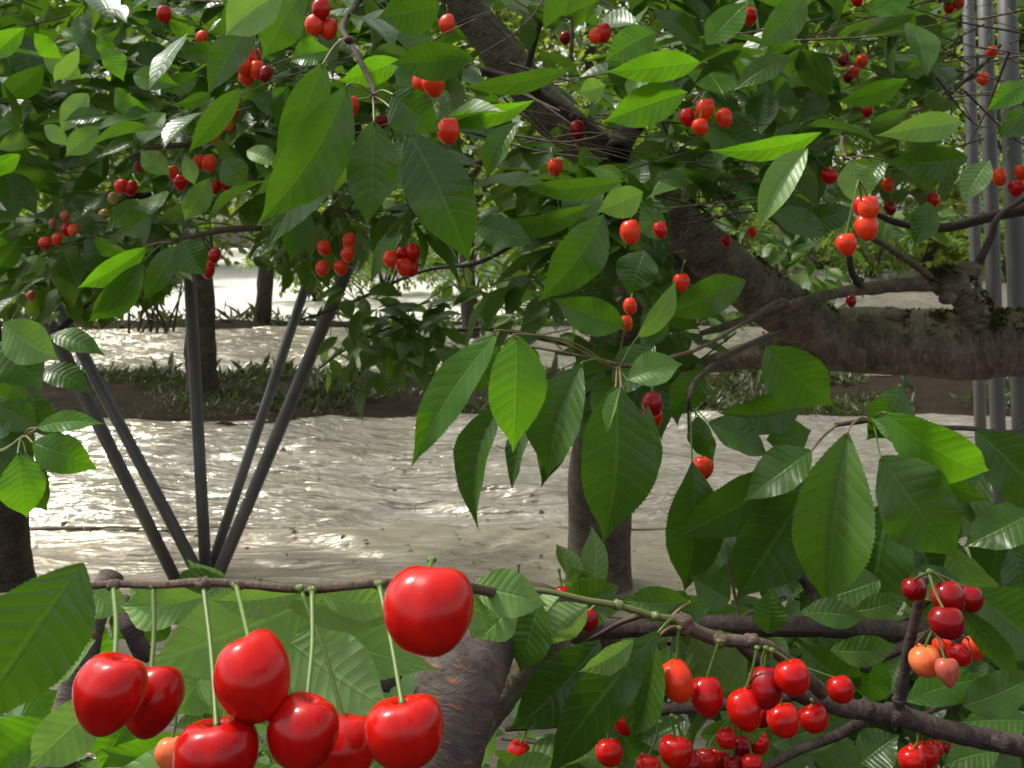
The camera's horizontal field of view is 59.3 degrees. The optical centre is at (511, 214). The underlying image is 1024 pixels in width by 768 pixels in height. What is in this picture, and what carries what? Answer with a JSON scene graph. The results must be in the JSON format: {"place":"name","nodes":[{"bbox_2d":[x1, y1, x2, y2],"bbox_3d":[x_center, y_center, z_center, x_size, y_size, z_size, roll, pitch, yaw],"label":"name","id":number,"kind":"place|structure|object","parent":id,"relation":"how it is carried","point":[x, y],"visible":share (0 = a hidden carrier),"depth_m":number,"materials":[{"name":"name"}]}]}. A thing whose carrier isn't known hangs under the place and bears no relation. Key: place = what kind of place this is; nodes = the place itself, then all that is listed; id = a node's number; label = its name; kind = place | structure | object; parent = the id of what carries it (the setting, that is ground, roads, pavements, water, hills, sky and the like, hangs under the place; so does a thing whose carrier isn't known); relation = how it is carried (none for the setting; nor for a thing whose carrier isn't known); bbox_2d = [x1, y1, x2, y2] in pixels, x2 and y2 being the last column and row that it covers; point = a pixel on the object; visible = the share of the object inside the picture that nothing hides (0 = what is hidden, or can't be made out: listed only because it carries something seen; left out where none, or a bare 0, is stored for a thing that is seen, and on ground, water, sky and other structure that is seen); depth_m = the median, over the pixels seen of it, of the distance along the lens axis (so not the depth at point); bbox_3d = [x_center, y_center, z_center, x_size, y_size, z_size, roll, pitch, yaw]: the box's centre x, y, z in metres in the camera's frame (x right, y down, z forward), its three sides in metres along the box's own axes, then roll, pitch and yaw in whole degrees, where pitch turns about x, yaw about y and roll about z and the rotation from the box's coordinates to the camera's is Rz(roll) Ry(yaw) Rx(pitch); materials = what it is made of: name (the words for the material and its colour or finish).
{"place":"outdoors","nodes":[
{"label":"outdoors","id":0,"kind":"place"},
{"bbox_2d":[1,320,759,328],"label":"soil bank","id":1,"kind":"structure","parent":0,"point":[226,324],"depth_m":11.80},
{"bbox_2d":[0,299,845,328],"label":"grass","id":2,"kind":"structure","parent":1,"relation":"on","point":[20,313],"depth_m":12.02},
{"bbox_2d":[25,373,1010,424],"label":"soil bank","id":3,"kind":"structure","parent":0,"point":[930,393],"depth_m":7.04,"materials":[{"name":"soil"}]},
{"bbox_2d":[43,351,1010,417],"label":"grass","id":4,"kind":"structure","parent":0,"point":[721,382],"depth_m":7.13,"materials":[{"name":"plant"}]},
{"bbox_2d":[60,0,1022,219],"label":"sky","id":5,"kind":"structure","parent":0,"point":[898,187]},
{"bbox_2d":[83,220,1005,528],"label":"ground","id":6,"kind":"structure","parent":0,"point":[233,238],"depth_m":48.32,"materials":[{"name":"soil"}]},
{"bbox_2d":[0,0,248,266],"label":"broadleaf tree","id":7,"kind":"object","parent":6,"relation":"on","point":[225,247],"visible":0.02,"depth_m":25.27,"materials":[{"name":"green plant"}]},
{"bbox_2d":[74,48,355,322],"bbox_3d":[-3.729,-0.694,12.276,4.926,4.536,4.117,0,0,0],"label":"cherry tree","id":8,"kind":"object","parent":6,"relation":"on","point":[263,303],"depth_m":11.90,"materials":[{"name":"brown plant"}]},
{"bbox_2d":[26,17,472,398],"bbox_3d":[-2.778,-0.098,7.546,4.884,3.338,3.699,0,0,-23],"label":"cherry tree","id":9,"kind":"object","parent":6,"relation":"on","point":[206,306],"visible":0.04,"depth_m":7.22,"materials":[{"name":"brown plant"}]},
{"bbox_2d":[132,2,388,225],"bbox_3d":[-6.490,-4.852,27.485,8.928,13.004,7.686,0,0,0],"label":"broadleaf tree","id":10,"kind":"object","parent":6,"relation":"on","point":[236,205],"visible":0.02,"depth_m":27.91,"materials":[{"name":"green plant"}]},
{"bbox_2d":[0,248,565,320],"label":"mulch sheet","id":11,"kind":"object","parent":6,"relation":"on","point":[234,288],"visible":0.07,"depth_m":16.51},
{"bbox_2d":[238,203,390,302],"bbox_3d":[-3.209,0.496,15.032,2.590,2.014,1.828,0,0,0],"label":"bush","id":12,"kind":"object","parent":6,"relation":"on","point":[317,292],"visible":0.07,"depth_m":14.91,"materials":[{"name":"green plant"}]},
{"bbox_2d":[349,189,440,296],"bbox_3d":[-2.369,0.330,16.528,2.692,2.365,1.821,0,0,0],"label":"bush","id":13,"kind":"object","parent":6,"relation":"on","point":[389,276],"visible":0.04,"depth_m":16.44,"materials":[{"name":"green plant"}]},
{"bbox_2d":[286,0,566,268],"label":"broadleaf tree","id":14,"kind":"object","parent":6,"relation":"on","point":[543,36],"visible":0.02,"depth_m":22.81,"materials":[{"name":"green plant"}]},
{"bbox_2d":[409,184,529,301],"bbox_3d":[-0.735,0.412,14.993,2.654,2.188,1.817,0,0,0],"label":"bush","id":15,"kind":"object","parent":6,"relation":"on","point":[438,258],"visible":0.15,"depth_m":14.79,"materials":[{"name":"green plant"}]},
{"bbox_2d":[44,325,900,375],"bbox_3d":[0.000,1.455,9.961,22.000,0.154,3.529,0,0,0],"label":"mulch sheet","id":16,"kind":"object","parent":6,"relation":"on","point":[134,348],"visible":0.2,"depth_m":9.93,"materials":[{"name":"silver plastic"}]},
{"bbox_2d":[127,242,214,332],"bbox_3d":[-4.561,0.765,11.388,1.258,1.431,1.578,0,0,-44],"label":"shrub","id":17,"kind":"object","parent":16,"relation":"on","point":[157,315],"visible":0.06,"depth_m":11.30,"materials":[{"name":"green plant"}]},
{"bbox_2d":[338,9,657,337],"bbox_3d":[-0.502,-0.530,10.770,4.676,4.203,3.751,0,0,0],"label":"cherry tree","id":18,"kind":"object","parent":6,"relation":"on","point":[467,308],"visible":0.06,"depth_m":10.43,"materials":[{"name":"green plant"}]},
{"bbox_2d":[0,522,1023,767],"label":"mulch sheet","id":19,"kind":"object","parent":6,"relation":"on","point":[328,554],"visible":0.21,"depth_m":3.89,"materials":[{"name":"plastic"}]},
{"bbox_2d":[0,209,180,579],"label":"steel pole","id":20,"kind":"object","parent":19,"relation":"on","point":[125,478],"visible":0.42,"depth_m":3.43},
{"bbox_2d":[0,203,199,568],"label":"steel pole","id":21,"kind":"object","parent":19,"relation":"on","point":[144,471],"visible":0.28,"depth_m":3.66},
{"bbox_2d":[0,0,386,592],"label":"cherry tree","id":22,"kind":"object","parent":19,"relation":"on","point":[95,268],"visible":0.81,"depth_m":1.69,"materials":[{"name":"green plant"}]},
{"bbox_2d":[156,0,171,22],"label":"cherry","id":23,"kind":"object","parent":22,"relation":"attached to","point":[163,13],"visible":1,"depth_m":1.43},
{"bbox_2d":[201,146,216,171],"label":"cherry","id":24,"kind":"object","parent":22,"relation":"attached to","point":[208,162],"visible":0.98,"depth_m":1.44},
{"bbox_2d":[176,134,211,566],"bbox_3d":[-1.304,0.540,3.685,0.179,1.870,0.050,0,0,23],"label":"steel pole","id":25,"kind":"object","parent":19,"relation":"on","point":[197,425],"visible":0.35,"depth_m":3.66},
{"bbox_2d":[211,200,335,567],"bbox_3d":[-1.033,0.703,3.929,0.645,1.557,0.045,0,0,-44],"label":"steel pole","id":26,"kind":"object","parent":19,"relation":"on","point":[253,441],"visible":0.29,"depth_m":3.86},
{"bbox_2d":[214,222,369,574],"bbox_3d":[-0.847,0.718,3.445,0.778,1.533,0.052,0,0,22],"label":"steel pole","id":27,"kind":"object","parent":19,"relation":"on","point":[300,379],"visible":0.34,"depth_m":3.44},
{"bbox_2d":[30,405,969,686],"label":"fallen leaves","id":28,"kind":"object","parent":19,"relation":"on","point":[64,523],"visible":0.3,"depth_m":4.08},
{"bbox_2d":[977,0,1005,586],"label":"steel pole","id":29,"kind":"object","parent":19,"relation":"on","point":[994,290],"visible":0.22,"depth_m":3.48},
{"bbox_2d":[997,0,1023,435],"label":"steel pole","id":30,"kind":"object","parent":19,"relation":"on","point":[1014,240],"visible":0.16,"depth_m":3.08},
{"bbox_2d":[29,410,1010,529],"bbox_3d":[0.000,1.446,5.296,13.000,0.158,2.498,0,0,0],"label":"mulch sheet","id":31,"kind":"object","parent":6,"relation":"on","point":[295,491],"visible":0.42,"depth_m":4.87,"materials":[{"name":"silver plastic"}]},
{"bbox_2d":[962,0,986,445],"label":"steel pole","id":32,"kind":"object","parent":31,"relation":"on","point":[979,388],"visible":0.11,"depth_m":4.38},
{"bbox_2d":[428,4,628,250],"bbox_3d":[-0.313,-6.707,35.079,13.983,17.068,12.821,0,0,0],"label":"broadleaf tree","id":33,"kind":"object","parent":6,"relation":"on","point":[565,48],"visible":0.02,"depth_m":33.36,"materials":[{"name":"green plant"}]},
{"bbox_2d":[149,0,1023,615],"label":"cherry tree","id":34,"kind":"object","parent":6,"relation":"on","point":[783,516],"visible":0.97,"depth_m":1.09,"materials":[{"name":"green plant"}]},
{"bbox_2d":[254,35,271,82],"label":"cherry","id":35,"kind":"object","parent":34,"relation":"attached to","point":[264,73],"visible":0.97,"depth_m":1.24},
{"bbox_2d":[305,14,322,35],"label":"cherry","id":36,"kind":"object","parent":34,"relation":"attached to","point":[313,25],"visible":1,"depth_m":1.10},
{"bbox_2d":[312,0,330,20],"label":"cherry","id":37,"kind":"object","parent":34,"relation":"attached to","point":[321,9],"visible":1,"depth_m":1.10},
{"bbox_2d":[320,0,337,40],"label":"cherry","id":38,"kind":"object","parent":34,"relation":"attached to","point":[329,30],"visible":1,"depth_m":1.11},
{"bbox_2d":[334,217,347,275],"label":"cherry","id":39,"kind":"object","parent":34,"relation":"attached to","point":[340,267],"visible":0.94,"depth_m":1.44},
{"bbox_2d":[336,218,354,262],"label":"cherry","id":40,"kind":"object","parent":34,"relation":"attached to","point":[348,254],"visible":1,"depth_m":1.42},
{"bbox_2d":[383,226,401,267],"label":"cherry","id":41,"kind":"object","parent":34,"relation":"attached to","point":[389,259],"visible":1,"depth_m":1.24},
{"bbox_2d":[396,226,411,275],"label":"cherry","id":42,"kind":"object","parent":34,"relation":"attached to","point":[403,266],"visible":1,"depth_m":1.25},
{"bbox_2d":[421,79,444,97],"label":"cherry","id":43,"kind":"object","parent":34,"relation":"attached to","point":[432,89],"visible":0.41,"depth_m":0.90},
{"bbox_2d":[439,4,454,33],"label":"cherry","id":44,"kind":"object","parent":34,"relation":"attached to","point":[446,22],"visible":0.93,"depth_m":1.25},
{"bbox_2d":[437,99,459,144],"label":"cherry","id":45,"kind":"object","parent":34,"relation":"attached to","point":[449,129],"visible":0.98,"depth_m":0.91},
{"bbox_2d":[547,149,562,176],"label":"cherry","id":46,"kind":"object","parent":34,"relation":"attached to","point":[556,165],"visible":1,"depth_m":1.26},
{"bbox_2d":[569,111,584,139],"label":"cherry","id":47,"kind":"object","parent":34,"relation":"attached to","point":[577,126],"visible":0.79,"depth_m":1.59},
{"bbox_2d":[620,202,640,244],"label":"cherry","id":48,"kind":"object","parent":34,"relation":"attached to","point":[630,232],"visible":0.99,"depth_m":1.01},
{"bbox_2d":[642,386,662,415],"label":"cherry","id":49,"kind":"object","parent":34,"relation":"attached to","point":[652,399],"visible":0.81,"depth_m":0.98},
{"bbox_2d":[641,199,666,238],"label":"cherry","id":50,"kind":"object","parent":34,"relation":"attached to","point":[660,230],"visible":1,"depth_m":1.01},
{"bbox_2d":[673,260,689,291],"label":"cherry","id":51,"kind":"object","parent":34,"relation":"attached to","point":[682,282],"visible":0.96,"depth_m":1.24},
{"bbox_2d":[679,92,706,126],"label":"cherry","id":52,"kind":"object","parent":34,"relation":"attached to","point":[687,117],"visible":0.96,"depth_m":1.13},
{"bbox_2d":[692,91,707,136],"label":"cherry","id":53,"kind":"object","parent":34,"relation":"attached to","point":[700,127],"visible":1,"depth_m":1.10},
{"bbox_2d":[693,413,713,478],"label":"cherry","id":54,"kind":"object","parent":34,"relation":"attached to","point":[704,465],"visible":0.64,"depth_m":1.01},
{"bbox_2d":[696,92,714,120],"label":"cherry","id":55,"kind":"object","parent":34,"relation":"attached to","point":[707,104],"visible":0.86,"depth_m":1.12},
{"bbox_2d":[705,92,732,128],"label":"cherry","id":56,"kind":"object","parent":34,"relation":"attached to","point":[723,118],"visible":1,"depth_m":1.13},
{"bbox_2d":[496,526,1023,767],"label":"cherry branch","id":57,"kind":"object","parent":34,"relation":"attached to","point":[584,697],"visible":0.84,"depth_m":0.72,"materials":[{"name":"green plant"}]},
{"bbox_2d":[0,559,667,767],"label":"cherry branch","id":58,"kind":"object","parent":57,"relation":"attached to","point":[54,631],"visible":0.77,"depth_m":0.46,"materials":[{"name":"green plant"}]},
{"bbox_2d":[72,587,147,736],"bbox_3d":[-0.146,0.157,0.318,0.023,0.030,0.068,0,0,-33],"label":"cherry","id":59,"kind":"object","parent":58,"relation":"attached to","point":[109,691],"visible":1,"depth_m":0.29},
{"bbox_2d":[125,585,184,739],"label":"cherry","id":60,"kind":"object","parent":58,"relation":"hanging from","point":[157,712],"visible":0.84,"depth_m":0.32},
{"bbox_2d":[154,713,178,767],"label":"cherry","id":61,"kind":"object","parent":58,"relation":"attached to","point":[163,752],"visible":0.56,"depth_m":0.43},
{"bbox_2d":[172,587,258,767],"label":"cherry","id":62,"kind":"object","parent":58,"relation":"attached to","point":[216,741],"visible":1,"depth_m":0.29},
{"bbox_2d":[213,582,290,723],"bbox_3d":[-0.099,0.154,0.318,0.025,0.027,0.066,0,0,-34],"label":"cherry","id":63,"kind":"object","parent":58,"relation":"attached to","point":[251,677],"visible":1,"depth_m":0.29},
{"bbox_2d":[266,585,338,767],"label":"cherry","id":64,"kind":"object","parent":58,"relation":"attached to","point":[302,729],"visible":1,"depth_m":0.29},
{"bbox_2d":[295,583,373,767],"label":"cherry","id":65,"kind":"object","parent":58,"relation":"attached to","point":[350,750],"visible":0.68,"depth_m":0.31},
{"bbox_2d":[364,579,443,767],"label":"cherry","id":66,"kind":"object","parent":58,"relation":"attached to","point":[401,730],"visible":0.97,"depth_m":0.29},
{"bbox_2d":[383,555,473,657],"bbox_3d":[-0.024,0.118,0.297,0.026,0.036,0.109,0,0,0],"label":"cherry","id":67,"kind":"object","parent":58,"relation":"hanging from","point":[428,611],"visible":1,"depth_m":0.25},
{"bbox_2d":[508,730,529,756],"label":"cherry","id":68,"kind":"object","parent":57,"relation":"attached to","point":[517,747],"visible":0.56,"depth_m":0.78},
{"bbox_2d":[582,605,598,631],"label":"cherry","id":69,"kind":"object","parent":57,"relation":"attached to","point":[591,624],"visible":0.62,"depth_m":0.66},
{"bbox_2d":[595,732,622,767],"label":"cherry","id":70,"kind":"object","parent":57,"relation":"attached to","point":[608,752],"visible":0.88,"depth_m":0.75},
{"bbox_2d":[635,719,662,767],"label":"cherry","id":71,"kind":"object","parent":57,"relation":"attached to","point":[649,760],"visible":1,"depth_m":0.68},
{"bbox_2d":[659,713,693,767],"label":"cherry","id":72,"kind":"object","parent":57,"relation":"attached to","point":[676,751],"visible":1,"depth_m":0.65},
{"bbox_2d":[663,625,692,702],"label":"cherry","id":73,"kind":"object","parent":57,"relation":"attached to","point":[678,681],"visible":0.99,"depth_m":0.59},
{"bbox_2d":[690,638,722,717],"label":"cherry","id":74,"kind":"object","parent":57,"relation":"attached to","point":[706,698],"visible":0.98,"depth_m":0.60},
{"bbox_2d":[696,719,729,767],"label":"cherry","id":75,"kind":"object","parent":57,"relation":"attached to","point":[708,758],"visible":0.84,"depth_m":0.78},
{"bbox_2d":[715,723,736,749],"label":"cherry","id":76,"kind":"object","parent":57,"relation":"attached to","point":[726,738],"visible":0.91,"depth_m":0.78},
{"bbox_2d":[724,727,741,767],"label":"cherry","id":77,"kind":"object","parent":57,"relation":"attached to","point":[734,759],"visible":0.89,"depth_m":0.78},
{"bbox_2d":[732,730,751,756],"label":"cherry","id":78,"kind":"object","parent":57,"relation":"attached to","point":[742,748],"visible":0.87,"depth_m":0.78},
{"bbox_2d":[726,645,761,732],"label":"cherry","id":79,"kind":"object","parent":57,"relation":"attached to","point":[744,710],"visible":1,"depth_m":0.59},
{"bbox_2d":[741,732,762,767],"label":"cherry","id":80,"kind":"object","parent":57,"relation":"attached to","point":[750,760],"visible":0.87,"depth_m":0.77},
{"bbox_2d":[752,732,768,754],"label":"cherry","id":81,"kind":"object","parent":57,"relation":"attached to","point":[760,745],"visible":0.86,"depth_m":0.79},
{"bbox_2d":[747,645,782,709],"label":"cherry","id":82,"kind":"object","parent":57,"relation":"attached to","point":[767,692],"visible":0.98,"depth_m":0.60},
{"bbox_2d":[766,647,800,738],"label":"cherry","id":83,"kind":"object","parent":57,"relation":"attached to","point":[783,721],"visible":0.85,"depth_m":0.61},
{"bbox_2d":[769,647,809,696],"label":"cherry","id":84,"kind":"object","parent":57,"relation":"attached to","point":[791,677],"visible":1,"depth_m":0.58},
{"bbox_2d":[798,697,828,733],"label":"cherry","id":85,"kind":"object","parent":57,"relation":"hanging from","point":[814,718],"visible":0.96,"depth_m":0.67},
{"bbox_2d":[808,667,853,703],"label":"cherry","id":86,"kind":"object","parent":57,"relation":"attached to","point":[839,689],"visible":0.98,"depth_m":0.65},
{"bbox_2d":[898,732,925,767],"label":"cherry","id":87,"kind":"object","parent":57,"relation":"attached to","point":[911,755],"visible":0.95,"depth_m":0.73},
{"bbox_2d":[901,570,933,601],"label":"cherry","id":88,"kind":"object","parent":57,"relation":"attached to","point":[913,589],"visible":1,"depth_m":0.65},
{"bbox_2d":[908,630,940,677],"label":"cherry","id":89,"kind":"object","parent":57,"relation":"attached to","point":[922,659],"visible":0.92,"depth_m":0.65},
{"bbox_2d":[914,734,938,767],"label":"cherry","id":90,"kind":"object","parent":57,"relation":"attached to","point":[930,752],"visible":0.69,"depth_m":0.75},
{"bbox_2d":[926,571,964,639],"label":"cherry","id":91,"kind":"object","parent":57,"relation":"attached to","point":[947,623],"visible":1,"depth_m":0.59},
{"bbox_2d":[934,635,959,687],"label":"cherry","id":92,"kind":"object","parent":57,"relation":"attached to","point":[947,670],"visible":0.95,"depth_m":0.64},
{"bbox_2d":[930,571,965,611],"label":"cherry","id":93,"kind":"object","parent":57,"relation":"attached to","point":[951,593],"visible":0.69,"depth_m":0.61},
{"bbox_2d":[926,568,983,612],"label":"cherry","id":94,"kind":"object","parent":57,"relation":"attached to","point":[974,599],"visible":0.83,"depth_m":0.63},
{"bbox_2d":[946,640,971,666],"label":"cherry","id":95,"kind":"object","parent":57,"relation":"attached to","point":[961,654],"visible":0.87,"depth_m":0.66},
{"bbox_2d":[961,635,983,660],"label":"cherry","id":96,"kind":"object","parent":57,"relation":"attached to","point":[977,654],"visible":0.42,"depth_m":0.67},
{"bbox_2d":[816,158,837,184],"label":"cherry","id":97,"kind":"object","parent":34,"relation":"attached to","point":[829,176],"visible":0.99,"depth_m":1.25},
{"bbox_2d":[835,179,859,256],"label":"cherry","id":98,"kind":"object","parent":34,"relation":"attached to","point":[846,244],"visible":1,"depth_m":0.90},
{"bbox_2d":[854,181,878,240],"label":"cherry","id":99,"kind":"object","parent":34,"relation":"attached to","point":[865,229],"visible":1,"depth_m":0.92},
{"bbox_2d":[857,180,878,217],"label":"cherry","id":100,"kind":"object","parent":34,"relation":"attached to","point":[867,206],"visible":1,"depth_m":0.92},
{"bbox_2d":[991,146,1008,186],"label":"cherry","id":101,"kind":"object","parent":34,"relation":"attached to","point":[999,179],"visible":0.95,"depth_m":1.33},
{"bbox_2d":[1007,149,1023,197],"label":"cherry","id":102,"kind":"object","parent":34,"relation":"attached to","point":[1015,188],"visible":1,"depth_m":1.34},
{"bbox_2d":[457,0,727,257],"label":"broadleaf tree","id":103,"kind":"object","parent":6,"relation":"on","point":[591,49],"visible":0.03,"depth_m":25.55,"materials":[{"name":"green plant"}]},
{"bbox_2d":[574,0,873,269],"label":"broadleaf tree","id":104,"kind":"object","parent":6,"relation":"on","point":[682,47],"visible":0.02,"depth_m":26.30,"materials":[{"name":"green plant"}]},
{"bbox_2d":[693,168,803,263],"bbox_3d":[4.061,0.315,16.015,2.567,2.463,1.821,0,0,0],"label":"bush","id":105,"kind":"object","parent":6,"relation":"on","point":[757,248],"visible":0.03,"depth_m":15.80,"materials":[{"name":"green plant"}]},
{"bbox_2d":[613,0,1023,278],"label":"cherry tree","id":106,"kind":"object","parent":6,"relation":"on","point":[796,270],"visible":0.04,"depth_m":9.70,"materials":[{"name":"green plant"}]},
{"bbox_2d":[723,269,1006,315],"bbox_3d":[13.500,1.459,18.279,21.000,0.154,11.898,0,0,0],"label":"mulch sheet","id":107,"kind":"object","parent":6,"relation":"on","point":[916,300],"visible":0.13,"depth_m":15.94,"materials":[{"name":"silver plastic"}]},
{"bbox_2d":[816,224,923,277],"bbox_3d":[8.394,0.839,20.988,2.558,1.542,1.902,0,0,0],"label":"bush","id":108,"kind":"object","parent":6,"relation":"on","point":[875,269],"visible":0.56,"depth_m":20.85,"materials":[{"name":"green plant"}]},
{"bbox_2d":[799,0,1023,275],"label":"broadleaf tree","id":109,"kind":"object","parent":6,"relation":"on","point":[929,256],"visible":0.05,"depth_m":23.75,"materials":[{"name":"green plant"}]},
{"bbox_2d":[842,8,1023,196],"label":"cherry tree","id":110,"kind":"object","parent":6,"relation":"on","point":[963,135],"visible":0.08,"depth_m":11.94,"materials":[{"name":"green plant"}]},
{"bbox_2d":[897,0,1023,147],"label":"broadleaf tree","id":111,"kind":"object","parent":6,"relation":"on","point":[959,78],"visible":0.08,"depth_m":23.73,"materials":[{"name":"green plant"}]},
{"bbox_2d":[949,225,1005,281],"bbox_3d":[11.069,0.689,20.030,2.639,1.781,1.913,0,0,0],"label":"bush","id":112,"kind":"object","parent":6,"relation":"on","point":[1003,262],"visible":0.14,"depth_m":20.13,"materials":[{"name":"green plant"}]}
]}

